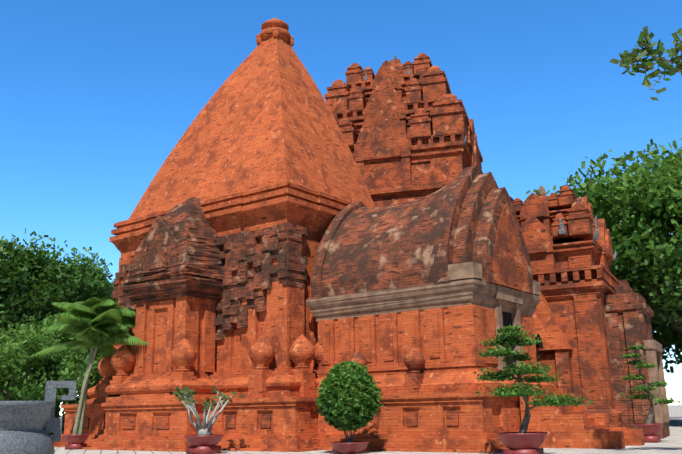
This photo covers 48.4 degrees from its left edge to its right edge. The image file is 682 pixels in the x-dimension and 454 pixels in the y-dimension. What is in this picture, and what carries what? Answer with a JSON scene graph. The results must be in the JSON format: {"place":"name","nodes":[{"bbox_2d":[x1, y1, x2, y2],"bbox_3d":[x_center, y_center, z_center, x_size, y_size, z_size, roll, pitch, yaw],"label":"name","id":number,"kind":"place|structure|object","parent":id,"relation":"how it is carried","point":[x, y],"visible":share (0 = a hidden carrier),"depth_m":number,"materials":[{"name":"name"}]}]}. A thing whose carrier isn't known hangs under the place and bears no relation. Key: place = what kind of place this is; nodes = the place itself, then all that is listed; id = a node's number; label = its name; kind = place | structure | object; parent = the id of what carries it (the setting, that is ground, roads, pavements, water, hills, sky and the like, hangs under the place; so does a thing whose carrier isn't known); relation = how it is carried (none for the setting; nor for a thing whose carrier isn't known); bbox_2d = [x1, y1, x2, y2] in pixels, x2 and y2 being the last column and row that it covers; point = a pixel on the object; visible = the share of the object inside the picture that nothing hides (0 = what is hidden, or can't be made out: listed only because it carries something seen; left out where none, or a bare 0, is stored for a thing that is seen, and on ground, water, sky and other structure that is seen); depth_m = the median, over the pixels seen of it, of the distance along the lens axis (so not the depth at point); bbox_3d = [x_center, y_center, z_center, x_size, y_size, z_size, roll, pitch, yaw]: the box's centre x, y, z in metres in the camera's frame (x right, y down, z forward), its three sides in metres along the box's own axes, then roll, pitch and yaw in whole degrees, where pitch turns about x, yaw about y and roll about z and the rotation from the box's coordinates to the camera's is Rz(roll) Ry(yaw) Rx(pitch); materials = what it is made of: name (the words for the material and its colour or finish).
{"place":"outdoors","nodes":[
{"label":"outdoors","id":0,"kind":"place"},
{"bbox_2d":[256,27,293,45],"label":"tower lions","id":1,"kind":"object","parent":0,"point":[275,35],"visible":0.52,"depth_m":33.79,"materials":[{"name":"orange brick"}]},
{"bbox_2d":[0,0,681,414],"label":"sky","id":2,"kind":"structure","parent":0,"point":[96,96],"materials":[{"name":"blue"}]},
{"bbox_2d":[50,405,681,453],"bbox_3d":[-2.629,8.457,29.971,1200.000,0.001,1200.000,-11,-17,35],"label":"ground","id":3,"kind":"structure","parent":0,"point":[671,443],"depth_m":21.38,"materials":[{"name":"grey stone"}]},
{"bbox_2d":[1,345,51,400],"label":"tree trunk","id":4,"kind":"object","parent":3,"relation":"on","point":[8,392],"visible":0.06,"depth_m":42.92,"materials":[{"name":"brown plant"}]},
{"bbox_2d":[0,315,93,398],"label":"tree leaves","id":5,"kind":"object","parent":4,"relation":"attached to","point":[27,342],"visible":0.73,"depth_m":43.03,"materials":[{"name":"green plant"}]},
{"bbox_2d":[0,344,97,404],"bbox_3d":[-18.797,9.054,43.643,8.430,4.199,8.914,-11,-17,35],"label":"tree leaves","id":6,"kind":"object","parent":4,"relation":"attached to","point":[35,388],"visible":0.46,"depth_m":42.06,"materials":[{"name":"green plant"}]},
{"bbox_2d":[0,401,54,453],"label":"incense urn","id":7,"kind":"object","parent":3,"relation":"on","point":[22,429],"visible":1,"depth_m":7.39,"materials":[{"name":"stone"}]},
{"bbox_2d":[44,381,76,441],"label":"incense urn handles","id":8,"kind":"object","parent":7,"relation":"attached to","point":[53,425],"visible":0.88,"depth_m":7.97,"materials":[{"name":"grey stone"}]},
{"bbox_2d":[44,418,64,430],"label":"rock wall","id":9,"kind":"structure","parent":3,"relation":"on","point":[63,420],"depth_m":55.91,"materials":[{"name":"grey stone"}]},
{"bbox_2d":[64,434,89,449],"bbox_3d":[-9.174,7.443,26.297,0.855,0.500,0.855,-11,-17,35],"label":"plant pot","id":10,"kind":"object","parent":3,"relation":"on","point":[76,442],"visible":0.98,"depth_m":26.04,"materials":[{"name":"ceramic"}]},
{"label":"palm pot soil","id":11,"kind":"structure","parent":10,"relation":"in","visible":0},
{"bbox_2d":[35,299,135,434],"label":"palm trunks","id":12,"kind":"object","parent":11,"relation":"on","point":[79,423],"visible":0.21,"depth_m":26.53,"materials":[{"name":"plant"}]},
{"bbox_2d":[27,297,135,358],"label":"palm fronds","id":13,"kind":"object","parent":12,"relation":"attached to","point":[76,344],"visible":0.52,"depth_m":26.72,"materials":[{"name":"green plant"}]},
{"bbox_2d":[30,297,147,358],"bbox_3d":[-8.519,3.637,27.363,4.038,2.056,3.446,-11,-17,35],"label":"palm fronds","id":14,"kind":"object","parent":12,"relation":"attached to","point":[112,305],"visible":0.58,"depth_m":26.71,"materials":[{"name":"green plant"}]},
{"bbox_2d":[184,434,223,453],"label":"plant pot","id":15,"kind":"object","parent":3,"relation":"on","point":[206,444],"visible":0.96,"depth_m":21.38,"materials":[{"name":"ceramic"}]},
{"bbox_2d":[172,385,243,435],"bbox_3d":[-3.970,5.317,21.976,1.773,1.465,2.012,-11,-17,35],"label":"adenium","id":16,"kind":"object","parent":15,"relation":"in","point":[204,428],"depth_m":21.75,"materials":[{"name":"plant"}]},
{"bbox_2d":[53,37,374,451],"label":"tower","id":17,"kind":"structure","parent":3,"relation":"on","point":[261,143],"depth_m":27.07,"materials":[{"name":"brick"}]},
{"bbox_2d":[133,296,217,373],"bbox_3d":[-5.769,3.895,26.797,2.600,2.500,1.670,-11,-17,35],"label":"tower porch","id":18,"kind":"object","parent":17,"relation":"attached to","point":[163,328],"visible":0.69,"depth_m":26.19,"materials":[{"name":"orange brick"}]},
{"bbox_2d":[122,197,224,303],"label":"porch roof","id":19,"kind":"structure","parent":18,"relation":"on","point":[181,239],"depth_m":26.54,"materials":[{"name":"brown brick"}]},
{"bbox_2d":[148,249,159,269],"bbox_3d":[-6.520,1.110,26.492,0.560,0.700,0.030,-11,-17,35],"label":"niche ornament","id":20,"kind":"object","parent":19,"relation":"attached to","point":[154,263],"visible":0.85,"depth_m":26.46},
{"bbox_2d":[83,415,270,428],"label":"recessed wall panels","id":21,"kind":"object","parent":17,"relation":"attached to","point":[162,422],"visible":0.77,"depth_m":24.50,"materials":[{"name":"brick"}]},
{"bbox_2d":[112,222,307,339],"bbox_3d":[-5.157,2.444,28.040,9.229,3.702,1.184,-11,-17,35],"label":"eroded brickwork","id":22,"kind":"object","parent":17,"relation":"attached to","point":[245,250],"visible":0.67,"depth_m":26.01,"materials":[{"name":"brown brick"}]},
{"bbox_2d":[98,335,323,378],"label":"decorative finials","id":23,"kind":"object","parent":17,"relation":"attached to","point":[303,352],"visible":0.75,"depth_m":24.55,"materials":[{"name":"orange brick"}]},
{"bbox_2d":[259,19,290,41],"bbox_3d":[-2.967,-8.698,34.109,1.440,1.000,1.440,-11,-17,35],"label":"roof finial","id":24,"kind":"object","parent":17,"relation":"attached to","point":[267,27],"visible":0.65,"depth_m":33.65,"materials":[{"name":"orange brick"}]},
{"bbox_2d":[330,441,368,453],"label":"pot","id":25,"kind":"object","parent":3,"relation":"on","point":[353,447],"visible":1,"depth_m":20.12,"materials":[{"name":"ceramic"}]},
{"bbox_2d":[497,432,546,453],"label":"plant pot","id":26,"kind":"object","parent":3,"relation":"on","point":[522,443],"visible":1,"depth_m":17.09,"materials":[{"name":"ceramic"}]},
{"bbox_2d":[509,185,625,426],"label":"tower","id":27,"kind":"structure","parent":3,"relation":"on","point":[575,277],"depth_m":26.91,"materials":[{"name":"brick"}]},
{"bbox_2d":[538,186,545,195],"bbox_3d":[8.051,-1.417,30.430,0.300,0.500,0.285,-11,-17,35],"label":"small finial","id":28,"kind":"object","parent":27,"relation":"on","point":[541,190],"visible":0.79,"depth_m":30.33,"materials":[{"name":"grey stone"}]},
{"bbox_2d":[520,192,613,259],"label":"tower pediments","id":29,"kind":"object","parent":27,"relation":"attached to","point":[537,236],"visible":0.48,"depth_m":28.36,"materials":[{"name":"brick"}]},
{"bbox_2d":[557,196,616,262],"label":"statues","id":30,"kind":"object","parent":27,"relation":"attached to","point":[561,231],"visible":0.35,"depth_m":27.69,"materials":[{"name":"grey stone"}]},
{"bbox_2d":[519,387,644,448],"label":"stairs","id":31,"kind":"structure","parent":3,"relation":"on","point":[573,426],"depth_m":21.22,"materials":[{"name":"brick"}]},
{"bbox_2d":[604,280,669,438],"bbox_3d":[10.665,4.746,27.613,1.757,5.610,2.755,-8,-15,26],"label":"entrance porch","id":32,"kind":"object","parent":3,"relation":"on","point":[629,314],"depth_m":26.55,"materials":[{"name":"brown brick"}]},
{"bbox_2d":[634,423,662,442],"bbox_3d":[9.436,6.306,23.236,0.835,0.560,0.835,-11,-17,35],"label":"plant pot","id":33,"kind":"object","parent":3,"relation":"on","point":[651,432],"visible":0.75,"depth_m":22.98,"materials":[{"name":"ceramic"}]},
{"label":"bonsai pot soil","id":34,"kind":"structure","parent":33,"relation":"in","visible":0},
{"bbox_2d":[635,349,657,423],"bbox_3d":[9.501,4.934,23.548,0.796,2.412,0.604,1,-14,-10],"label":"bonsai wood","id":35,"kind":"object","parent":34,"relation":"on","point":[650,415],"visible":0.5,"depth_m":23.37,"materials":[{"name":"brown plant"}]},
{"bbox_2d":[620,344,680,404],"bbox_3d":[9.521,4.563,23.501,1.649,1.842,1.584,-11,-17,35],"label":"bonsai leaves","id":36,"kind":"object","parent":35,"relation":"attached to","point":[639,378],"visible":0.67,"depth_m":23.52,"materials":[{"name":"green plant"}]},
{"bbox_2d":[634,214,681,332],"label":"tree trunk","id":37,"kind":"object","parent":3,"relation":"on","point":[668,315],"visible":0.06,"depth_m":43.17,"materials":[{"name":"brown plant"}]},
{"bbox_2d":[549,138,681,342],"bbox_3d":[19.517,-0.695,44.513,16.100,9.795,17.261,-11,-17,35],"label":"tree leaves","id":38,"kind":"object","parent":37,"relation":"attached to","point":[671,163],"visible":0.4,"depth_m":41.17,"materials":[{"name":"green plant"}]},
{"bbox_2d":[610,223,681,376],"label":"tree leaves","id":39,"kind":"object","parent":37,"relation":"attached to","point":[666,344],"visible":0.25,"depth_m":41.24,"materials":[{"name":"green plant"}]},
{"bbox_3d":[19.534,4.417,35.960,4.976,9.812,7.648,-11,-17,35],"label":"tree trunk","id":40,"kind":"object","parent":3,"relation":"on","visible":0},
{"bbox_2d":[649,224,681,296],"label":"tree leaves","id":41,"kind":"object","parent":40,"relation":"attached to","point":[665,278],"visible":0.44,"depth_m":37.66,"materials":[{"name":"green plant"}]},
{"bbox_2d":[652,234,681,332],"bbox_3d":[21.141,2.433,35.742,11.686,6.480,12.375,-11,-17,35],"label":"tree leaves","id":42,"kind":"object","parent":40,"relation":"attached to","point":[677,285],"visible":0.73,"depth_m":37.05,"materials":[{"name":"green plant"}]},
{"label":"tree trunk","id":43,"kind":"object","parent":3,"relation":"on","visible":0},
{"bbox_2d":[526,177,672,237],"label":"tree leaves","id":44,"kind":"object","parent":43,"relation":"attached to","point":[547,192],"depth_m":59.07,"materials":[{"name":"green plant"}]},
{"bbox_2d":[324,53,482,206],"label":"tower","id":45,"kind":"structure","parent":0,"point":[436,125],"depth_m":40.77,"materials":[{"name":"brick"}]},
{"bbox_2d":[364,55,466,145],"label":"roof ornaments","id":46,"kind":"object","parent":45,"relation":"attached to","point":[408,73],"visible":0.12,"depth_m":43.67},
{"bbox_2d":[355,60,479,166],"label":"tower pediments","id":47,"kind":"object","parent":45,"relation":"attached to","point":[382,134],"visible":0.4,"depth_m":41.43,"materials":[{"name":"brown brick"}]},
{"bbox_2d":[306,262,574,452],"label":"temple vestibule","id":48,"kind":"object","parent":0,"point":[447,343],"depth_m":22.46,"materials":[{"name":"orange brick"}]},
{"bbox_2d":[349,347,424,394],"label":"decorative finials","id":49,"kind":"object","parent":48,"relation":"attached to","point":[414,360],"visible":0.69,"depth_m":22.30,"materials":[{"name":"orange brick"}]},
{"bbox_2d":[369,411,458,426],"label":"recessed wall panels","id":50,"kind":"object","parent":48,"relation":"attached to","point":[452,418],"visible":0.67,"depth_m":21.39,"materials":[{"name":"brick"}]},
{"bbox_2d":[310,165,533,298],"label":"tower roof","id":51,"kind":"structure","parent":48,"relation":"on","point":[427,239],"depth_m":24.25,"materials":[{"name":"brown brick"}]},
{"bbox_2d":[493,203,528,291],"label":"pointed gable","id":52,"kind":"structure","parent":51,"relation":"attached to","point":[510,266],"depth_m":24.07,"materials":[{"name":"orange brick"}]},
{"bbox_2d":[502,311,513,367],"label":"doorway","id":53,"kind":"structure","parent":48,"relation":"in","point":[507,318],"depth_m":23.91,"materials":[{"name":"black"}]},
{"bbox_2d":[536,333,542,347],"bbox_3d":[6.988,4.001,26.785,0.260,0.500,0.040,-8,-15,26],"label":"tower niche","id":54,"kind":"object","parent":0,"point":[540,344],"visible":0.63,"depth_m":26.75,"materials":[{"name":"black"}]},
{"bbox_2d":[532,291,572,350],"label":"triangular pediment","id":55,"kind":"structure","parent":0,"point":[549,331],"depth_m":26.76,"materials":[{"name":"orange brick"}]},
{"bbox_2d":[630,41,681,88],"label":"tree branch wood","id":56,"kind":"object","parent":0,"point":[671,61],"visible":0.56,"depth_m":15.82,"materials":[{"name":"brown plant"}]},
{"bbox_2d":[610,26,681,100],"bbox_3d":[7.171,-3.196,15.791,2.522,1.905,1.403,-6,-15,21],"label":"tree leaves","id":57,"kind":"object","parent":56,"relation":"attached to","point":[660,62],"visible":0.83,"depth_m":15.78,"materials":[{"name":"green plant"}]},
{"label":"grass ground","id":58,"kind":"structure","parent":0,"visible":0},
{"bbox_2d":[54,359,100,417],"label":"tree trunk","id":59,"kind":"object","parent":58,"relation":"on","point":[56,415],"visible":0.02,"depth_m":51.91,"materials":[{"name":"brown plant"}]},
{"bbox_2d":[3,360,102,417],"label":"tree leaves","id":60,"kind":"object","parent":59,"relation":"attached to","point":[71,401],"visible":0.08,"depth_m":50.75,"materials":[{"name":"green plant"}]},
{"bbox_2d":[4,312,107,380],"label":"tree leaves","id":61,"kind":"object","parent":59,"relation":"on","point":[53,321],"visible":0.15,"depth_m":51.64,"materials":[{"name":"green plant"}]},
{"bbox_2d":[0,332,111,405],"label":"tree leaves","id":62,"kind":"object","parent":59,"relation":"attached to","point":[81,357],"visible":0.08,"depth_m":50.69,"materials":[{"name":"green plant"}]},
{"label":"big tree trunk","id":63,"kind":"object","parent":58,"relation":"on","visible":0},
{"bbox_2d":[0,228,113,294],"bbox_3d":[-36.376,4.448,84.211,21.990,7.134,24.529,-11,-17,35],"label":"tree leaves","id":64,"kind":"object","parent":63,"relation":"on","point":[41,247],"visible":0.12,"depth_m":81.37,"materials":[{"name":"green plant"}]},
{"bbox_2d":[0,232,115,368],"bbox_3d":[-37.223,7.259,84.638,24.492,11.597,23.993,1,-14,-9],"label":"tree leaves","id":65,"kind":"object","parent":63,"relation":"on","point":[24,269],"visible":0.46,"depth_m":79.91,"materials":[{"name":"green plant"}]},
{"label":"tree trunk","id":66,"kind":"object","parent":58,"relation":"on","visible":0},
{"bbox_2d":[0,304,12,345],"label":"tree leaves","id":67,"kind":"object","parent":66,"relation":"on","point":[2,328],"visible":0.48,"depth_m":58.53,"materials":[{"name":"green plant"}]},
{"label":"thuja pot soil","id":68,"kind":"structure","parent":0,"visible":0},
{"bbox_2d":[343,420,356,442],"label":"thuja stems","id":69,"kind":"object","parent":68,"relation":"on","point":[348,439],"visible":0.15,"depth_m":20.47,"materials":[{"name":"brown plant"}]},
{"bbox_2d":[315,361,383,431],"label":"thuja leaves","id":70,"kind":"object","parent":69,"relation":"attached to","point":[344,413],"visible":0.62,"depth_m":20.27,"materials":[{"name":"green plant"}]},
{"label":"bonsai pot soil","id":71,"kind":"structure","parent":0,"visible":0},
{"bbox_2d":[504,332,536,432],"bbox_3d":[4.285,3.615,17.817,1.173,2.489,1.218,-1,-14,1],"label":"bonsai wood","id":72,"kind":"object","parent":71,"relation":"on","point":[525,423],"visible":0.38,"depth_m":17.56,"materials":[{"name":"brown plant"}]},
{"bbox_2d":[473,325,594,406],"bbox_3d":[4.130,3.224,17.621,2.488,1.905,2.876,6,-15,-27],"label":"bonsai leaves","id":73,"kind":"object","parent":72,"relation":"attached to","point":[533,370],"visible":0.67,"depth_m":17.46,"materials":[{"name":"green plant"}]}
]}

